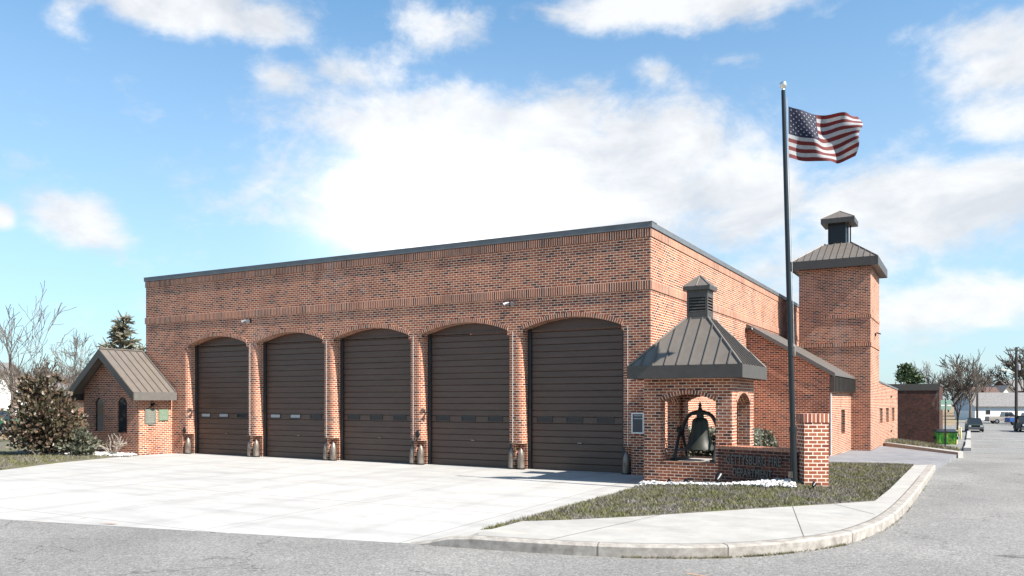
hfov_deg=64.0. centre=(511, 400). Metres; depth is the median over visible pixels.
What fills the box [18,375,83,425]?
brick house
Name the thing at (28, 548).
street
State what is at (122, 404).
window
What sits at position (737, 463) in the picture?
sign wall
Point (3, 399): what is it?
white house
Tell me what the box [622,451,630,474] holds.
bollard
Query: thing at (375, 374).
garage door
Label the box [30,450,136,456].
gravel bed
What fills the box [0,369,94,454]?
magnolia shrub
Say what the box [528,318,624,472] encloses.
garage door
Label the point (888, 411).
wing
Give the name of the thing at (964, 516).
side street
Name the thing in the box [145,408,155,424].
wall plaque
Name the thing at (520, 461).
bollard
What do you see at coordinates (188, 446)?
bollard
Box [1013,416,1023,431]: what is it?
dark van
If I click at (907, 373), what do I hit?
pine tree
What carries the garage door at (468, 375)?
in the fire station
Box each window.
[96,398,102,430]
[118,397,126,431]
[985,410,990,414]
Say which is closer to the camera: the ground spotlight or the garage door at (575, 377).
the ground spotlight
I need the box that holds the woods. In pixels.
[24,347,1023,411]
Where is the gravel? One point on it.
(773, 482)
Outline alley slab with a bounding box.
[829,446,955,468]
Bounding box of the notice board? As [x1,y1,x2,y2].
[631,413,643,433]
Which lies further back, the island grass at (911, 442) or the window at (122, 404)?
the island grass at (911, 442)
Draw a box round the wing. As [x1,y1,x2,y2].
[879,381,897,445]
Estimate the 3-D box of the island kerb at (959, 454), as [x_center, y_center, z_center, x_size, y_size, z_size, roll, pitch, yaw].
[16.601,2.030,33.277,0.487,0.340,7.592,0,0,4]
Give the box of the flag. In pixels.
[788,106,862,163]
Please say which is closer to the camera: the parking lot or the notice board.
the notice board
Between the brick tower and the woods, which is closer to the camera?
the brick tower
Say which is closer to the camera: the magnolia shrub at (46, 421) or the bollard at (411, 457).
the bollard at (411, 457)
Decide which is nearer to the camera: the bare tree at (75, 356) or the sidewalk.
the sidewalk
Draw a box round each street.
[0,520,919,575]
[793,420,1023,575]
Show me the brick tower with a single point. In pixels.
(839, 275)
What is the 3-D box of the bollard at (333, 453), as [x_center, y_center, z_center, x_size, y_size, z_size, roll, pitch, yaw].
[-5.517,1.560,25.290,0.230,0.577,0.230,0,0,-14]
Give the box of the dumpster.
[933,429,957,444]
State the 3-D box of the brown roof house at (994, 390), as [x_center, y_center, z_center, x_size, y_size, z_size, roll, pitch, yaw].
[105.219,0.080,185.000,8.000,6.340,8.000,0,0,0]
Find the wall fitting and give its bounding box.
[415,431,419,440]
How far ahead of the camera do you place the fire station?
24.05 m
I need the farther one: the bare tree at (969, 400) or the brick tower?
the bare tree at (969, 400)
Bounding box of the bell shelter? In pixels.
[627,275,766,481]
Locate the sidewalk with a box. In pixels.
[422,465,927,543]
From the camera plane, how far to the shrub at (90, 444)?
26.59 m
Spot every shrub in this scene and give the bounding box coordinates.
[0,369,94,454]
[54,424,105,455]
[757,427,778,446]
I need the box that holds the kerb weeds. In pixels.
[619,486,926,558]
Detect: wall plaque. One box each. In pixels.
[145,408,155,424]
[159,410,167,420]
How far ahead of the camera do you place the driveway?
16.65 m
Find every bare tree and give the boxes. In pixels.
[0,280,83,430]
[0,358,85,412]
[45,329,97,373]
[912,360,956,383]
[929,374,979,435]
[941,350,999,417]
[964,364,1002,392]
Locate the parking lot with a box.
[941,425,954,444]
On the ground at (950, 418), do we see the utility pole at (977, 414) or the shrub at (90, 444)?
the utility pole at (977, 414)
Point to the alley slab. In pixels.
(883, 454)
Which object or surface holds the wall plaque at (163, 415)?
attached to the gabled pavilion
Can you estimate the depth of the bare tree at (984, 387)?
173.49 m
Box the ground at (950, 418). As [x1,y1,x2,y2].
[0,404,989,446]
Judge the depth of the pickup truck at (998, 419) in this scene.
127.41 m
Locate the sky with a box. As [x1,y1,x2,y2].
[0,0,1023,403]
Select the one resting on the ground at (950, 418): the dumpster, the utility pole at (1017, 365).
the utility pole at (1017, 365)
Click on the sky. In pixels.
(140, 139)
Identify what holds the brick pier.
on the lawn at (749, 491)
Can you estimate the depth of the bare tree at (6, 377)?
35.56 m
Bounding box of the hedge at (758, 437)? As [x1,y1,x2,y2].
[666,426,763,456]
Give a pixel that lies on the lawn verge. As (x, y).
(3, 444)
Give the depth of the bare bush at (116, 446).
27.20 m
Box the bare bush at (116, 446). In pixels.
[97,433,127,453]
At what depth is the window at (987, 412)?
150.16 m
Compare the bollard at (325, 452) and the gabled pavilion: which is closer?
the bollard at (325, 452)
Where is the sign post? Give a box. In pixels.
[940,398,950,445]
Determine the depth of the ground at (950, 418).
154.79 m
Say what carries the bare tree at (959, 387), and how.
on the ground at (950, 418)
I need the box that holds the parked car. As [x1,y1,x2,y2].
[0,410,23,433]
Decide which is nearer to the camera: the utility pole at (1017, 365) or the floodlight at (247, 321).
the floodlight at (247, 321)
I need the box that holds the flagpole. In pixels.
[779,81,797,484]
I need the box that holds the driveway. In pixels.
[0,453,643,543]
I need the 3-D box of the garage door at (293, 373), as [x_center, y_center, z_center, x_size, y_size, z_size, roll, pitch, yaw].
[-6.945,-0.180,26.398,2.870,4.060,0.110,0,0,29]
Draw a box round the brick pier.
[796,413,828,486]
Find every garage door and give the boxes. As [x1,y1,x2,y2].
[195,337,250,455]
[263,333,326,458]
[340,329,413,462]
[428,324,511,467]
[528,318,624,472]
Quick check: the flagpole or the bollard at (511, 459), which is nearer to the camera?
the flagpole
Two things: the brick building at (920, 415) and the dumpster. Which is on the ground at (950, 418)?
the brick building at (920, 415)
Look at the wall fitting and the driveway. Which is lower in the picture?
the driveway
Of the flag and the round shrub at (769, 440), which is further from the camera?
the round shrub at (769, 440)
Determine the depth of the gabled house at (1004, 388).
185.70 m
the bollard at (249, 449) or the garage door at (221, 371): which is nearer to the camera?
the bollard at (249, 449)
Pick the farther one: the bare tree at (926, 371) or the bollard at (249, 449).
the bare tree at (926, 371)
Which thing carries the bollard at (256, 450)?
on the driveway
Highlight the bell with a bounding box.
[670,402,715,461]
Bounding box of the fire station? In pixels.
[144,221,855,474]
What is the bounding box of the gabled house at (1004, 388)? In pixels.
[978,385,1014,392]
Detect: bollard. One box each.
[185,438,191,453]
[247,439,250,456]
[253,439,259,456]
[323,442,326,459]
[329,442,336,460]
[409,445,413,464]
[417,445,424,464]
[508,448,515,468]
[517,448,524,469]
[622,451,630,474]
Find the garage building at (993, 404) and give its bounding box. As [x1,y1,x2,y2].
[952,393,1023,419]
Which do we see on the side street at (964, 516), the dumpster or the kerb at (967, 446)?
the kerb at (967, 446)
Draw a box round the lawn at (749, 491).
[480,465,906,529]
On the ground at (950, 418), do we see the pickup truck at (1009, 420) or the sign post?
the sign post
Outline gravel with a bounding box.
[634,478,796,487]
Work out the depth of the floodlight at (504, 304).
21.95 m
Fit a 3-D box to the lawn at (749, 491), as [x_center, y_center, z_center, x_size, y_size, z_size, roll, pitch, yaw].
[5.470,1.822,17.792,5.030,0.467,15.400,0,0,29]
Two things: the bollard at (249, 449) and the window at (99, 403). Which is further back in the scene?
the window at (99, 403)
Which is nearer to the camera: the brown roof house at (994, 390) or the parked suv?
the parked suv
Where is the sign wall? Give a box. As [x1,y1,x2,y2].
[718,445,798,482]
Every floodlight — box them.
[241,319,250,322]
[502,302,514,306]
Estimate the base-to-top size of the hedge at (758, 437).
1.269 m
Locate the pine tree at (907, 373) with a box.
[894,362,925,383]
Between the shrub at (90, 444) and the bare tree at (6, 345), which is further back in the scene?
the bare tree at (6, 345)
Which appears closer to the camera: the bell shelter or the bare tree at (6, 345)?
the bell shelter
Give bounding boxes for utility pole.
[976,376,978,417]
[998,347,1023,430]
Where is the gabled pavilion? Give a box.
[67,348,176,455]
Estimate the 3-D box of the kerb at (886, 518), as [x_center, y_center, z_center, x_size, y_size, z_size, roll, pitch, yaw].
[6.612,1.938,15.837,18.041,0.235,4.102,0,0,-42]
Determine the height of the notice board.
0.520 m
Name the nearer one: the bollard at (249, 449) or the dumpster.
the bollard at (249, 449)
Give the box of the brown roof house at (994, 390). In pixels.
[951,387,999,414]
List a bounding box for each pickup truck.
[984,412,1014,423]
[1004,413,1023,424]
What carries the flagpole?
on the lawn at (749, 491)
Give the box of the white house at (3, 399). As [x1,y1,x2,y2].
[0,362,22,413]
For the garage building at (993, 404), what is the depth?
150.98 m
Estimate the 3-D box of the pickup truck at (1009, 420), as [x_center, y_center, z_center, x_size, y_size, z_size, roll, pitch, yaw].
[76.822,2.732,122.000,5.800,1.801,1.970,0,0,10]
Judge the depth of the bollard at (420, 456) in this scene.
23.60 m
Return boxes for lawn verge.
[0,439,138,469]
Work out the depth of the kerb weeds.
10.35 m
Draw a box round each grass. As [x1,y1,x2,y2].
[885,438,961,450]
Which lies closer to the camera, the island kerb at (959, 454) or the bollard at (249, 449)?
the bollard at (249, 449)
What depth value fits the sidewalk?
11.98 m
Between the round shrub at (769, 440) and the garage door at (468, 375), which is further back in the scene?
the garage door at (468, 375)
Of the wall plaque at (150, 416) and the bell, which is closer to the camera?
the bell
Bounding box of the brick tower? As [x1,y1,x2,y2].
[791,211,886,450]
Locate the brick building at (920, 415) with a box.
[888,383,943,443]
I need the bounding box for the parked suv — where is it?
[965,418,983,431]
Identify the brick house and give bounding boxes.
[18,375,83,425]
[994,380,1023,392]
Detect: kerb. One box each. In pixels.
[411,464,935,557]
[884,442,962,457]
[964,431,970,450]
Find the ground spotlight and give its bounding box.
[715,472,722,481]
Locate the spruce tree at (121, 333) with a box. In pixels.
[94,311,145,351]
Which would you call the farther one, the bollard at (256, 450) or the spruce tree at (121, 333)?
the spruce tree at (121, 333)

